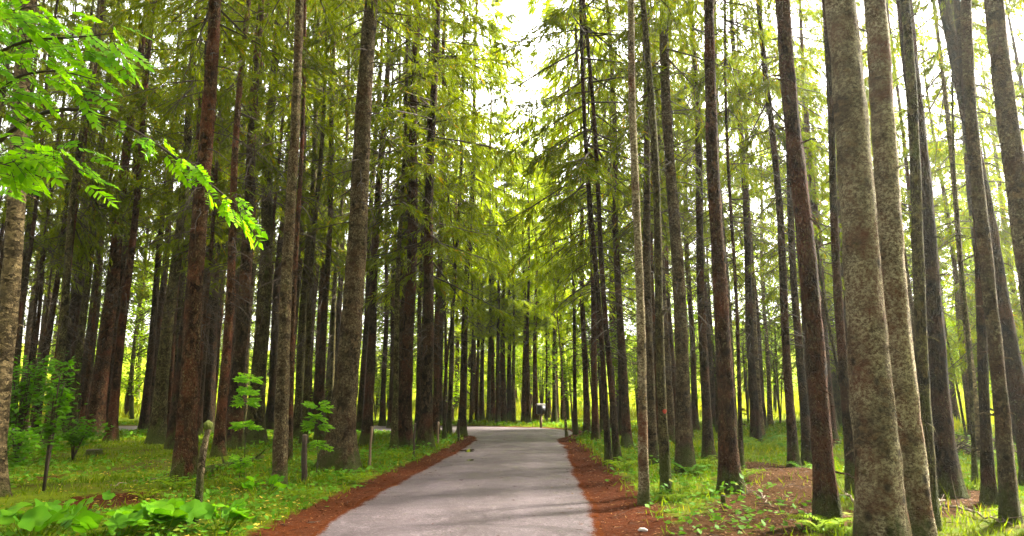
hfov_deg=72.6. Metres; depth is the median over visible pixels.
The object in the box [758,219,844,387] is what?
bare sapling
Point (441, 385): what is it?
spruce tree
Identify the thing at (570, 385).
bright sapling
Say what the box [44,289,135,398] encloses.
leafy tree
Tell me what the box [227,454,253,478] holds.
rowan seedling
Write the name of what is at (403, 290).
spruce tree
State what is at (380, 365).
leafy tree
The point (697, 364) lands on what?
bright bush
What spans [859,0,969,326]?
spruce tree
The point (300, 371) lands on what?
spruce tree
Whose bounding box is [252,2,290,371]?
spruce tree
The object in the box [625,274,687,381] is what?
leafy tree
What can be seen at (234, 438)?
spruce tree
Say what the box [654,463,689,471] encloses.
fern
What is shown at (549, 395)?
spruce tree
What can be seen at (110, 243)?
spruce tree
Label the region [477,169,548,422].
spruce tree
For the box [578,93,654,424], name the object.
spruce tree
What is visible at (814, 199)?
spruce tree
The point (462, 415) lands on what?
spruce tree
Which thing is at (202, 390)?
spruce tree
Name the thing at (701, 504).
leaf litter
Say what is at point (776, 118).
spruce tree
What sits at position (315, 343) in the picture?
leafy tree
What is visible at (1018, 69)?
spruce tree
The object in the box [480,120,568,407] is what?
spruce tree
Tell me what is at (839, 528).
fern
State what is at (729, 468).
spruce tree
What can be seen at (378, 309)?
spruce tree
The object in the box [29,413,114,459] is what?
leafy shrub
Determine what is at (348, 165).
spruce tree
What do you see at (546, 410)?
spruce tree
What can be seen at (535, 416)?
spruce tree
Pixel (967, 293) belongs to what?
leafy tree
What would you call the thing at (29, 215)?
spruce tree
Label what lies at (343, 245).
spruce tree
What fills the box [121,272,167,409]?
leafy tree
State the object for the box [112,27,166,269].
spruce tree
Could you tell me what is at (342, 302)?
spruce tree
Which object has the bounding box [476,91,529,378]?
spruce tree
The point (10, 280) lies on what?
spruce tree
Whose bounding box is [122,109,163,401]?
spruce tree
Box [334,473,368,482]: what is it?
fern
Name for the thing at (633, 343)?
leafy tree
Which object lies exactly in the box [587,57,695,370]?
spruce tree
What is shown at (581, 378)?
leafy tree
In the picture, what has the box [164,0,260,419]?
spruce tree
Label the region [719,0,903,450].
spruce tree
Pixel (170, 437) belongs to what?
spruce tree
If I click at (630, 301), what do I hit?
spruce tree
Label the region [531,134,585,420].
spruce tree
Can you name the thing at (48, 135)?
spruce tree
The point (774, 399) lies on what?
leafy tree
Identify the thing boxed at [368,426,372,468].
verge stake
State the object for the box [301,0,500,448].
spruce tree
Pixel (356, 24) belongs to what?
spruce tree
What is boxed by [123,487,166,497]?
fern
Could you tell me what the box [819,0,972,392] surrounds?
spruce tree
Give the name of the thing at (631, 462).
fern
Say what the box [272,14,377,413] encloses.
spruce tree
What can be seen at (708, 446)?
spruce tree
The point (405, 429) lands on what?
spruce tree
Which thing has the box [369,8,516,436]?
spruce tree
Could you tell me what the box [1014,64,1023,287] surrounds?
spruce tree
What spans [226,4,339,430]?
spruce tree
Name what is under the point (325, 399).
leafy shrub
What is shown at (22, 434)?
leafy shrub
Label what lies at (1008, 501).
spruce tree
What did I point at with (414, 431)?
verge stake
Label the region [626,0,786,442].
spruce tree
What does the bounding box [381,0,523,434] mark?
spruce tree
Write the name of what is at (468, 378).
spruce tree
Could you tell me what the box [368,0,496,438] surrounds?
spruce tree
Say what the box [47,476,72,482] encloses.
fern
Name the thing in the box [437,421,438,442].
verge stake
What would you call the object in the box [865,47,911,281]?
spruce tree
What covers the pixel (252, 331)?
spruce tree
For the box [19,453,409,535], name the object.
fallen leaves
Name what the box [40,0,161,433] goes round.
spruce tree
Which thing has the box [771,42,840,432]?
spruce tree
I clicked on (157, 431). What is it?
spruce tree
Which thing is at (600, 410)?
spruce tree
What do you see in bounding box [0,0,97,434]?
spruce tree
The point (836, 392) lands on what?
spruce tree
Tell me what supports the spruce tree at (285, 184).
on the ground at (92, 489)
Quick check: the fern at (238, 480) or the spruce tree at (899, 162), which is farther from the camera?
the spruce tree at (899, 162)
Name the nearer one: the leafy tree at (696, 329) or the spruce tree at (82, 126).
the spruce tree at (82, 126)
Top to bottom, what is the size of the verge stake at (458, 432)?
0.757 m
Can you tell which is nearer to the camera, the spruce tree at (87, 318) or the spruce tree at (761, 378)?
the spruce tree at (761, 378)
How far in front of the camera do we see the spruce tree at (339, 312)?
34.39 m
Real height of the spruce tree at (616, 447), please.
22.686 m
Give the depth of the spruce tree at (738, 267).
26.73 m
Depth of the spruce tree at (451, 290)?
56.08 m
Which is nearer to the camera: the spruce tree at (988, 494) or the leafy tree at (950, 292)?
the spruce tree at (988, 494)
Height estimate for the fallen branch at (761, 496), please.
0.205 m
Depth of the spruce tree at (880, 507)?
6.67 m
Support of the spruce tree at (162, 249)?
on the ground at (92, 489)
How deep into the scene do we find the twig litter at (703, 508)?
9.32 m
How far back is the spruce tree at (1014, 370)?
12.58 m
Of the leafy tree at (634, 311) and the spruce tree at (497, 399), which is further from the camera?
the leafy tree at (634, 311)
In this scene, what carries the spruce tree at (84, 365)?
on the ground at (92, 489)
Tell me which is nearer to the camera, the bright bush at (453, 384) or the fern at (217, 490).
the fern at (217, 490)
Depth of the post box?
30.81 m
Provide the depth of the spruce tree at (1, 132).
26.87 m
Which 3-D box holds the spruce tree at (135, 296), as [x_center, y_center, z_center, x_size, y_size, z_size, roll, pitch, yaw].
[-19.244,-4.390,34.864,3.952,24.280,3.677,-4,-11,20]
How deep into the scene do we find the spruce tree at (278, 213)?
23.32 m
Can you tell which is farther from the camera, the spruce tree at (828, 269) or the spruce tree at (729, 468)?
the spruce tree at (828, 269)
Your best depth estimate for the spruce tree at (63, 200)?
35.86 m
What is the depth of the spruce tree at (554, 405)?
33.83 m
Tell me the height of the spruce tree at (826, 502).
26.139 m
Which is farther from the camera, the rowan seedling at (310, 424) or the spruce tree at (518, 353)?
the spruce tree at (518, 353)
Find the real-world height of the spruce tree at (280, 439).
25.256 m
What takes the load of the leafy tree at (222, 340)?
on the ground at (92, 489)
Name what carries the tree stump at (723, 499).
on the ground at (92, 489)
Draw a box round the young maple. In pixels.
[25,359,78,490]
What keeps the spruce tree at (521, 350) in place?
on the ground at (92, 489)
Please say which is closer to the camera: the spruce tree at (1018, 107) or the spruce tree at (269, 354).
the spruce tree at (1018, 107)
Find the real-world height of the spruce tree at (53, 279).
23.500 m
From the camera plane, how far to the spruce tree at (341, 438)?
14.76 m
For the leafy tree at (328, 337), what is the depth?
50.26 m
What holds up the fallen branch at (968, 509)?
on the ground at (92, 489)
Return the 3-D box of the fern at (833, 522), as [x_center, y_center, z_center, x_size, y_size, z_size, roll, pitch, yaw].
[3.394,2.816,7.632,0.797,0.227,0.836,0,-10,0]
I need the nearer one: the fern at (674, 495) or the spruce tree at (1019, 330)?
the fern at (674, 495)
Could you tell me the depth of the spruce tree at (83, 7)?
34.05 m
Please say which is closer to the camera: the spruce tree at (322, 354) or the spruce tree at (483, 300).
the spruce tree at (322, 354)
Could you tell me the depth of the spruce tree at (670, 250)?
31.16 m
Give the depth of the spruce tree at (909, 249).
33.08 m
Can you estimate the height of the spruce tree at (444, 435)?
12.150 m
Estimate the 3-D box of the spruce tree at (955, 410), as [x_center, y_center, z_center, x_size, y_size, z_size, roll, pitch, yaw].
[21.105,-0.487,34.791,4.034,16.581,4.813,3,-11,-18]
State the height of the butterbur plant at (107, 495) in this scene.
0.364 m
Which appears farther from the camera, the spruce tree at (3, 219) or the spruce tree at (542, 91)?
the spruce tree at (542, 91)
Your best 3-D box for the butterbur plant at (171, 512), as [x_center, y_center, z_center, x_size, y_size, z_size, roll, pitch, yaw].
[-3.923,2.771,7.872,1.100,0.392,1.006,-7,-12,35]
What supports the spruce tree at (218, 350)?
on the ground at (92, 489)
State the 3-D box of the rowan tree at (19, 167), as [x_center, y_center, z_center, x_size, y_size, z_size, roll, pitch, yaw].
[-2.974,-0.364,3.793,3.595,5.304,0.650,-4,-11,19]
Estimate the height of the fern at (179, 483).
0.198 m
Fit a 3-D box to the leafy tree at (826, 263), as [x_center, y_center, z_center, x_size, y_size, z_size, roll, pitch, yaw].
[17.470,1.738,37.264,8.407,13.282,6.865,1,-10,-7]
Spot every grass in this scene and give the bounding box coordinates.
[0,418,1023,535]
[18,374,994,436]
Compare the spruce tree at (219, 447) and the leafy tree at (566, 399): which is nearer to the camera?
the spruce tree at (219, 447)
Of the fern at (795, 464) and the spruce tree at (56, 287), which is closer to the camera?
the fern at (795, 464)
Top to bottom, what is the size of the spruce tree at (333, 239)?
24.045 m
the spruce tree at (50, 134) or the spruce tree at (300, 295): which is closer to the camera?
the spruce tree at (50, 134)
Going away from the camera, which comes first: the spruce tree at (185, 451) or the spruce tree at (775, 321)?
the spruce tree at (185, 451)
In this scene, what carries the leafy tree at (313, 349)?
on the ground at (92, 489)
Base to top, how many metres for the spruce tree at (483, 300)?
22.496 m
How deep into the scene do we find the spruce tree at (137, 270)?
36.36 m
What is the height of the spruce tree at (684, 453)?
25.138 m
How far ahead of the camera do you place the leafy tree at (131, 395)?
38.45 m
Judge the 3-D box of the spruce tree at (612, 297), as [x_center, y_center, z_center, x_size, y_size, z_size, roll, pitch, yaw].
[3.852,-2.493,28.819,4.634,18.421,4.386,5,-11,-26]
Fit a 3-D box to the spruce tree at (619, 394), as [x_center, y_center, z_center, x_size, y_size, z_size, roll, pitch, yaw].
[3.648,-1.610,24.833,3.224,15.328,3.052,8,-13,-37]
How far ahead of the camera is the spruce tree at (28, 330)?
47.22 m
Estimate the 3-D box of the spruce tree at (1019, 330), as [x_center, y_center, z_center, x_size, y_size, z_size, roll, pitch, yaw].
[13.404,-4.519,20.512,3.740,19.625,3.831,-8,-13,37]
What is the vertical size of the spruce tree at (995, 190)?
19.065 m
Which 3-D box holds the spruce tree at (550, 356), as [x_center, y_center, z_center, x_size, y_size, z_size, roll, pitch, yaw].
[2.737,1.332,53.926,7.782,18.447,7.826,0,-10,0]
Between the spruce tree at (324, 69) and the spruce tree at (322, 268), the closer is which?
the spruce tree at (324, 69)
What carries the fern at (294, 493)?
on the ground at (92, 489)
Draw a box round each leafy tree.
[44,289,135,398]
[51,276,103,361]
[87,216,186,418]
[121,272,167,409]
[124,250,219,395]
[217,289,256,388]
[218,255,295,393]
[294,283,337,393]
[294,294,329,390]
[312,294,378,382]
[343,249,416,411]
[358,266,454,394]
[358,308,389,405]
[359,274,416,383]
[362,267,449,388]
[375,290,415,406]
[390,272,460,392]
[494,219,636,419]
[566,311,608,407]
[606,242,699,384]
[615,273,673,401]
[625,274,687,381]
[627,251,690,393]
[635,274,735,408]
[671,283,736,394]
[730,232,799,414]
[738,279,800,396]
[779,190,911,388]
[938,189,1018,403]
[940,212,1008,393]
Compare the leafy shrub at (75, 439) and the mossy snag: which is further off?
the leafy shrub at (75, 439)
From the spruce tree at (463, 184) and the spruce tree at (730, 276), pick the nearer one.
the spruce tree at (463, 184)
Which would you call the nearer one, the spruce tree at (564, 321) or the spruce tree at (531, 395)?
the spruce tree at (531, 395)
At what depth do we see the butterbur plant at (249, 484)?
10.54 m
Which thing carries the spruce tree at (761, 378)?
on the ground at (92, 489)
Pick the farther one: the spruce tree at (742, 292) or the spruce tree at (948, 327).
the spruce tree at (742, 292)
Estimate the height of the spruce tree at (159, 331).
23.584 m
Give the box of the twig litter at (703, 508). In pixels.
[10,440,1022,535]
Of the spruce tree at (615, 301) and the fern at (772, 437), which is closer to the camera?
the fern at (772, 437)
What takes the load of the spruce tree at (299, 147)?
on the ground at (92, 489)
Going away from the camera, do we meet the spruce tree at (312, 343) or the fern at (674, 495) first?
the fern at (674, 495)
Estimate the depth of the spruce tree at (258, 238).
40.96 m
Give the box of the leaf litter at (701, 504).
[49,441,978,535]
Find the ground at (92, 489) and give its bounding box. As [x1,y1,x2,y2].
[0,326,1023,535]
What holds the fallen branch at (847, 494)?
on the ground at (92, 489)
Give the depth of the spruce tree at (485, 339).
51.06 m
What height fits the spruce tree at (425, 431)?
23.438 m
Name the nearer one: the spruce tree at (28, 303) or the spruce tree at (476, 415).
the spruce tree at (476, 415)
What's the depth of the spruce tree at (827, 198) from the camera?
23.87 m
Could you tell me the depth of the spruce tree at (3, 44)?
25.27 m
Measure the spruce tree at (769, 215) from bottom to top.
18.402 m
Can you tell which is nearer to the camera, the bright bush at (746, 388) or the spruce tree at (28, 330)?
the bright bush at (746, 388)
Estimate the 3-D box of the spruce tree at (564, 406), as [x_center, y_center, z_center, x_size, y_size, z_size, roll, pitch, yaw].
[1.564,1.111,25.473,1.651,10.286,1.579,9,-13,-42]
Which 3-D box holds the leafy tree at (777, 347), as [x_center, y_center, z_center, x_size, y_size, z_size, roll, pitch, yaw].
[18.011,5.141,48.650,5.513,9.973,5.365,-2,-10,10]
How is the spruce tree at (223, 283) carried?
on the ground at (92, 489)
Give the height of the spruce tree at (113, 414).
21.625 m
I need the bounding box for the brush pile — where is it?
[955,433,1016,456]
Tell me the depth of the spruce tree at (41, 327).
50.27 m
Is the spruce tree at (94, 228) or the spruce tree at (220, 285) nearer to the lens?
the spruce tree at (94, 228)
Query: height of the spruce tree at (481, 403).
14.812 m
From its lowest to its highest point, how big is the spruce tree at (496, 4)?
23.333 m
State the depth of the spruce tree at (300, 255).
25.51 m
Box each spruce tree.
[0,0,65,328]
[0,0,70,341]
[0,0,92,435]
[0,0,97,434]
[0,0,136,496]
[0,0,164,446]
[0,1,69,382]
[0,2,39,212]
[0,4,47,284]
[0,6,13,226]
[0,9,17,152]
[0,41,37,253]
[1,2,106,423]
[2,0,67,267]
[2,0,79,426]
[5,6,58,279]
[9,0,96,411]
[14,0,133,444]
[16,0,120,435]
[18,85,78,398]
[21,280,60,372]
[22,212,53,351]
[24,0,215,437]
[25,0,128,421]
[27,1,92,421]
[30,115,79,395]
[31,20,143,431]
[35,8,120,277]
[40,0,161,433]
[43,0,227,442]
[46,10,133,417]
[48,131,137,380]
[57,0,164,428]
[58,4,178,420]
[83,0,183,395]
[87,1,165,370]
[94,20,136,348]
[96,1,278,449]
[101,0,221,417]
[103,60,175,415]
[104,1,222,429]
[105,0,263,443]
[107,0,338,482]
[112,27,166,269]
[113,24,164,311]
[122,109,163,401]
[127,6,244,426]
[134,7,222,373]
[143,0,339,456]
[146,2,279,442]
[147,5,283,432]
[160,28,278,368]
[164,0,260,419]
[168,9,260,434]
[184,0,346,445]
[187,0,349,449]
[198,15,291,406]
[207,5,294,399]
[207,27,256,339]
[209,1,293,372]
[214,0,398,459]
[215,0,340,345]
[215,3,259,410]
[217,25,251,348]
[219,208,259,369]
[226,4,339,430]
[229,12,274,386]
[235,0,406,489]
[238,4,310,356]
[244,27,277,421]
[248,10,337,360]
[248,47,287,372]
[251,326,296,376]
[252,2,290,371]
[258,5,361,443]
[259,5,341,365]
[270,5,371,439]
[270,160,316,369]
[272,5,314,283]
[272,8,347,427]
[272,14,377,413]
[278,0,369,440]
[294,0,476,471]
[294,7,357,433]
[301,0,463,445]
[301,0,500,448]
[302,48,346,304]
[305,52,340,397]
[306,17,423,430]
[307,5,377,432]
[317,115,346,378]
[318,2,360,362]
[319,0,551,448]
[319,20,371,379]
[325,53,347,417]
[330,14,361,320]
[331,19,382,287]
[336,0,491,447]
[339,3,448,427]
[341,0,381,314]
[341,35,425,425]
[362,5,435,325]
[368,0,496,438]
[369,0,461,435]
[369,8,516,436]
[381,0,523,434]
[381,17,436,278]
[388,3,478,395]
[412,157,494,410]
[413,161,488,379]
[415,7,450,400]
[415,86,487,438]
[416,8,464,422]
[419,0,527,435]
[433,0,546,419]
[433,27,475,419]
[433,30,478,419]
[434,6,476,418]
[440,114,497,424]
[443,191,515,407]
[447,131,532,401]
[447,151,512,415]
[448,143,496,421]
[450,142,522,420]
[454,0,704,463]
[454,156,532,402]
[458,111,525,424]
[468,150,524,421]
[469,139,517,421]
[475,178,540,420]
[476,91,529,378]
[476,140,543,397]
[477,167,523,422]
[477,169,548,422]
[479,187,551,398]
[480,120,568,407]
[483,146,544,407]
[490,0,628,434]
[494,132,550,421]
[495,0,699,464]
[495,139,560,423]
[502,0,641,434]
[505,149,545,412]
[506,156,571,399]
[507,0,590,421]
[508,160,570,420]
[509,0,693,440]
[515,177,588,398]
[517,100,576,417]
[519,133,568,420]
[529,177,579,422]
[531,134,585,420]
[531,168,574,436]
[536,0,635,432]
[541,199,578,382]
[543,0,690,448]
[545,0,710,464]
[556,0,650,505]
[559,1,653,427]
[564,23,653,435]
[575,2,722,445]
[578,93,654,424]
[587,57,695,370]
[597,0,759,474]
[604,11,712,443]
[606,224,634,346]
[619,11,710,415]
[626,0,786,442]
[627,0,701,493]
[634,1,726,438]
[637,0,747,493]
[639,1,741,430]
[643,59,690,388]
[653,0,778,460]
[656,0,798,469]
[668,34,776,432]
[670,107,744,386]
[671,53,752,426]
[673,186,742,368]
[684,0,836,466]
[687,0,794,444]
[702,0,791,437]
[709,0,799,425]
[709,21,792,430]
[711,205,744,337]
[715,0,866,466]
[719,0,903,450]
[725,162,795,393]
[729,71,783,390]
[733,0,854,496]
[736,110,835,386]
[753,20,834,413]
[756,168,800,342]
[765,0,853,528]
[766,0,846,443]
[769,82,837,377]
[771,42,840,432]
[778,0,908,347]
[797,47,841,425]
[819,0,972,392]
[824,0,912,535]
[827,0,911,274]
[856,0,1023,462]
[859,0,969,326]
[862,0,937,535]
[863,0,976,381]
[864,78,962,386]
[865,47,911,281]
[870,119,954,365]
[891,0,1023,486]
[893,0,1011,436]
[894,0,969,499]
[900,0,941,531]
[905,0,1023,449]
[905,98,975,420]
[928,0,983,484]
[929,0,1023,442]
[930,101,1017,399]
[939,43,1022,375]
[940,76,1003,363]
[946,14,1023,368]
[951,0,1023,523]
[951,35,1019,333]
[953,0,1023,505]
[967,0,1023,365]
[984,0,1023,354]
[989,35,1023,278]
[998,6,1023,333]
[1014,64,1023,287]
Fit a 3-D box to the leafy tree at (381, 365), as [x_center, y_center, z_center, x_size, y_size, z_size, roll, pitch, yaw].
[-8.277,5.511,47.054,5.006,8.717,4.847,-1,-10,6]
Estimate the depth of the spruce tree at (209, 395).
25.90 m
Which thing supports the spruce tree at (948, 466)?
on the ground at (92, 489)
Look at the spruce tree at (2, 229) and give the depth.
28.40 m
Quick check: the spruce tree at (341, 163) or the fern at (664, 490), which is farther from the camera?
the spruce tree at (341, 163)
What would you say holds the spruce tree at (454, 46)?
on the ground at (92, 489)
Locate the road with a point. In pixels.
(453, 499)
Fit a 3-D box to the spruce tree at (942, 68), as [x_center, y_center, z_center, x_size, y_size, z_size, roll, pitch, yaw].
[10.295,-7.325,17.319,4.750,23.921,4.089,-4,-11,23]
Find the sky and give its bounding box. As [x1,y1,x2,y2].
[0,0,1023,350]
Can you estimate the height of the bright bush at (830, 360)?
5.585 m
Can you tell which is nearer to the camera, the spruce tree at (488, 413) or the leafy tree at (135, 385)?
the spruce tree at (488, 413)
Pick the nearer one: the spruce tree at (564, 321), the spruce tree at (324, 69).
the spruce tree at (324, 69)
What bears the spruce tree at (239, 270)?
on the ground at (92, 489)
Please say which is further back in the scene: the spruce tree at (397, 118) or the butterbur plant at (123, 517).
the spruce tree at (397, 118)
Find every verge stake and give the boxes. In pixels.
[301,434,307,483]
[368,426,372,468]
[413,423,415,456]
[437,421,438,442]
[457,419,459,440]
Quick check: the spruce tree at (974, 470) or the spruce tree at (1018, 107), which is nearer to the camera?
the spruce tree at (974, 470)
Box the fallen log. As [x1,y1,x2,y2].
[204,449,265,474]
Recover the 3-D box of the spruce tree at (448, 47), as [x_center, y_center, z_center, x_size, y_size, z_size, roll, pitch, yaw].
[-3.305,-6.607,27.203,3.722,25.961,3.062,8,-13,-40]
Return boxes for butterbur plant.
[0,498,82,535]
[51,490,114,527]
[70,505,152,535]
[103,497,207,533]
[195,497,254,532]
[241,473,286,495]
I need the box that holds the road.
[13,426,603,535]
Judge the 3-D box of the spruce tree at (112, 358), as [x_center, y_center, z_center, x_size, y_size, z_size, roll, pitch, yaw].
[-16.041,-3.992,29.265,4.183,21.655,4.275,-2,-10,10]
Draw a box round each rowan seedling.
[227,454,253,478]
[229,373,263,467]
[300,400,334,472]
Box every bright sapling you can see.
[546,340,582,429]
[557,298,630,398]
[574,309,637,421]
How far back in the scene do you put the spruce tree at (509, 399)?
35.35 m
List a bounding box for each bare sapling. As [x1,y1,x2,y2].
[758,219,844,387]
[942,288,967,442]
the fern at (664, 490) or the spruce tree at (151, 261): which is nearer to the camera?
the fern at (664, 490)
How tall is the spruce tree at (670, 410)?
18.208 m
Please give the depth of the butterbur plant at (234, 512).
7.83 m
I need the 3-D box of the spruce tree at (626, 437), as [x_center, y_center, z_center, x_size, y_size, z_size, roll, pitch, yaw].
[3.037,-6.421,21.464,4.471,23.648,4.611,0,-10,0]
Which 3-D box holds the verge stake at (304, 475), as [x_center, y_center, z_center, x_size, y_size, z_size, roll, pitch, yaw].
[-3.557,3.316,11.952,0.129,0.897,0.108,3,-10,-17]
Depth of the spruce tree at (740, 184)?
35.85 m
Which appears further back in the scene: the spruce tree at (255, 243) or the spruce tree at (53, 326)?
the spruce tree at (53, 326)
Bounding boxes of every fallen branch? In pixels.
[110,460,180,486]
[740,481,771,506]
[837,484,853,502]
[939,477,1023,524]
[939,495,962,513]
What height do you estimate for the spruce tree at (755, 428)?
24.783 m
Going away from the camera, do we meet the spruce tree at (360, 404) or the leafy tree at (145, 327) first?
the spruce tree at (360, 404)
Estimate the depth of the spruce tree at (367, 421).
21.45 m
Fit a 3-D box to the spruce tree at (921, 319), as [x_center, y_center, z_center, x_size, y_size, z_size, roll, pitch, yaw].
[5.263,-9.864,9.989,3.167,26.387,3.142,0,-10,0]
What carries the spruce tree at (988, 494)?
on the ground at (92, 489)
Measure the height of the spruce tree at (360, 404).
25.147 m
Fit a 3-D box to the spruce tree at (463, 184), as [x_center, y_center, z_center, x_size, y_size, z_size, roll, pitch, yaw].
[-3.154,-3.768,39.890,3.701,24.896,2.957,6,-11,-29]
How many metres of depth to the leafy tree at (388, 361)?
44.10 m
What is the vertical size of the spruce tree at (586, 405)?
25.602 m
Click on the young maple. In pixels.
(50, 431)
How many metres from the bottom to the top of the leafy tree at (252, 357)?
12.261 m
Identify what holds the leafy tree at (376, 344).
on the ground at (92, 489)
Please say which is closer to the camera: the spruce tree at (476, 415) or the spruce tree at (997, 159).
the spruce tree at (997, 159)
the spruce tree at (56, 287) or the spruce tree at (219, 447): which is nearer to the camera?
the spruce tree at (219, 447)
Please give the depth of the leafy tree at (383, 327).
46.48 m
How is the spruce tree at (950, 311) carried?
on the ground at (92, 489)
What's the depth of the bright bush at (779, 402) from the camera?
33.49 m
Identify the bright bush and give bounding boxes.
[357,370,389,418]
[414,361,474,407]
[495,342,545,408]
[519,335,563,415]
[607,345,637,425]
[673,323,713,387]
[687,318,744,394]
[710,289,782,422]
[740,306,803,422]
[792,315,836,383]
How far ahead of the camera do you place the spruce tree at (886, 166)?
7.21 m
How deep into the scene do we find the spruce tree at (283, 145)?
35.49 m
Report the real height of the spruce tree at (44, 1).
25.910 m
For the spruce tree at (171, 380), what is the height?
22.752 m
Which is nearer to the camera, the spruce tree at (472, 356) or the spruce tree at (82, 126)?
the spruce tree at (82, 126)
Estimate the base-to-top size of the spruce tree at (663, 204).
26.069 m
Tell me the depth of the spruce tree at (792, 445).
15.23 m
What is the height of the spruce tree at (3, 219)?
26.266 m
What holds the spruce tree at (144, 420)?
on the ground at (92, 489)
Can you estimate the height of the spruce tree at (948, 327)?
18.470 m
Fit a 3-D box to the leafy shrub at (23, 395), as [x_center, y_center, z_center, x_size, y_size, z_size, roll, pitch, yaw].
[-11.043,3.049,15.234,2.732,2.536,2.512,10,-14,-43]
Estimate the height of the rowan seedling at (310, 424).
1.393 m
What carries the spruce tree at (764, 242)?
on the ground at (92, 489)
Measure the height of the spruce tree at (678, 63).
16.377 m
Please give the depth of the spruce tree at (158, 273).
27.50 m
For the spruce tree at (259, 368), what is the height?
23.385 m
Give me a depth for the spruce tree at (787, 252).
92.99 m
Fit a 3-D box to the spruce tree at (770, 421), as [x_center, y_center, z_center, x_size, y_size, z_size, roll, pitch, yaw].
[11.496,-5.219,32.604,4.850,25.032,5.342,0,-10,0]
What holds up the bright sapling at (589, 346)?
on the ground at (92, 489)
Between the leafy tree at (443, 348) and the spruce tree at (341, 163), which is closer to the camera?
the spruce tree at (341, 163)
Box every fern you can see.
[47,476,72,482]
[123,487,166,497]
[150,475,195,488]
[190,487,227,495]
[211,472,269,486]
[286,486,319,496]
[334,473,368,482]
[384,450,418,456]
[603,457,637,469]
[633,486,675,496]
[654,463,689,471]
[657,487,697,500]
[670,459,717,474]
[695,455,717,463]
[737,437,785,448]
[741,469,765,477]
[743,433,786,445]
[776,513,852,532]
[785,461,811,467]
[793,513,852,534]
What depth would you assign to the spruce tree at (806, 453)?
15.55 m
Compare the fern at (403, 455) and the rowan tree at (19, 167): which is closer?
the rowan tree at (19, 167)
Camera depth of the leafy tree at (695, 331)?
42.45 m
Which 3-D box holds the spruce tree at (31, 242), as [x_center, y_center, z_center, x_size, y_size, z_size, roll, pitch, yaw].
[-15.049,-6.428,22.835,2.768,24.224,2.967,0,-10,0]
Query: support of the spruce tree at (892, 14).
on the ground at (92, 489)
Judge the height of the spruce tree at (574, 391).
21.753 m
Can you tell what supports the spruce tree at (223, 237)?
on the ground at (92, 489)
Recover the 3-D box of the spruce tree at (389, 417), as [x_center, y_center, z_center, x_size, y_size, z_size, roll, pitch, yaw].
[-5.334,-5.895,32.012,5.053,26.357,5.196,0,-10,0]
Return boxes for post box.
[536,403,545,427]
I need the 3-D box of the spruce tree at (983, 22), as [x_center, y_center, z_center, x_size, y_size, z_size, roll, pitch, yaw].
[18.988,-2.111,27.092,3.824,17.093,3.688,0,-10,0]
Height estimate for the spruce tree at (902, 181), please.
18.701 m
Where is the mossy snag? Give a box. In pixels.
[193,420,212,522]
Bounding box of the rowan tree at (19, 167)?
[0,0,267,249]
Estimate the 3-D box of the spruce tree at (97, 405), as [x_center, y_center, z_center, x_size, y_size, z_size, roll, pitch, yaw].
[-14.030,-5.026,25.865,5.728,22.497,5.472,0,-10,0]
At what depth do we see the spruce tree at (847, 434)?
10.57 m
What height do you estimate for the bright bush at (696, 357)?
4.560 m
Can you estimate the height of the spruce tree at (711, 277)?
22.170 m
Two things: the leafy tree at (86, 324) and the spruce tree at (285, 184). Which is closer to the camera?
the spruce tree at (285, 184)
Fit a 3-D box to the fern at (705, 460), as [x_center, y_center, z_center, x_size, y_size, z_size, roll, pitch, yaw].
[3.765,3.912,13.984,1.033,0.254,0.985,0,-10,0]
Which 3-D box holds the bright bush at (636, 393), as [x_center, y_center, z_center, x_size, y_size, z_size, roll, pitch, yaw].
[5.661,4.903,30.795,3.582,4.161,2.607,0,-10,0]
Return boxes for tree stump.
[83,449,103,456]
[721,495,725,504]
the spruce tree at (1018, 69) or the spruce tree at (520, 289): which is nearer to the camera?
the spruce tree at (1018, 69)
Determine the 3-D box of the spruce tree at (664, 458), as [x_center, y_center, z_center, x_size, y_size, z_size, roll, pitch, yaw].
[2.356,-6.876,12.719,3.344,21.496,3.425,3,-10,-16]
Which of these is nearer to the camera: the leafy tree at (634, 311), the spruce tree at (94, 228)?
the spruce tree at (94, 228)
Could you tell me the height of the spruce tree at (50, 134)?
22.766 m
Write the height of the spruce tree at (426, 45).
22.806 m
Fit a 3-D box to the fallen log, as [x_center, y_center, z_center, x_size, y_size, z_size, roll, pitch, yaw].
[-5.583,3.921,14.201,0.639,0.343,2.600,0,-10,0]
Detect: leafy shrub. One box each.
[7,424,43,468]
[9,352,87,461]
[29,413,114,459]
[310,385,327,414]
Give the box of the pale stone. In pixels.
[638,528,647,531]
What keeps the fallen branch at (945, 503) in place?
on the ground at (92, 489)
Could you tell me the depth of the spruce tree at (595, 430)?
22.89 m
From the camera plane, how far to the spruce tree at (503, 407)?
34.25 m
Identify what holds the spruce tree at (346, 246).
on the ground at (92, 489)
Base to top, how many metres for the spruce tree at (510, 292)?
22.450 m
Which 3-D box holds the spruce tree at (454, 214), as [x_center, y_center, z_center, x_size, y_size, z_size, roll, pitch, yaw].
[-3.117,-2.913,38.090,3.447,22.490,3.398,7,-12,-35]
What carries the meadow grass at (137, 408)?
on the ground at (92, 489)
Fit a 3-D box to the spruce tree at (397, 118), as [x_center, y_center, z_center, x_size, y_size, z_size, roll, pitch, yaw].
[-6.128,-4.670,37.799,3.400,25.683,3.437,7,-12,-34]

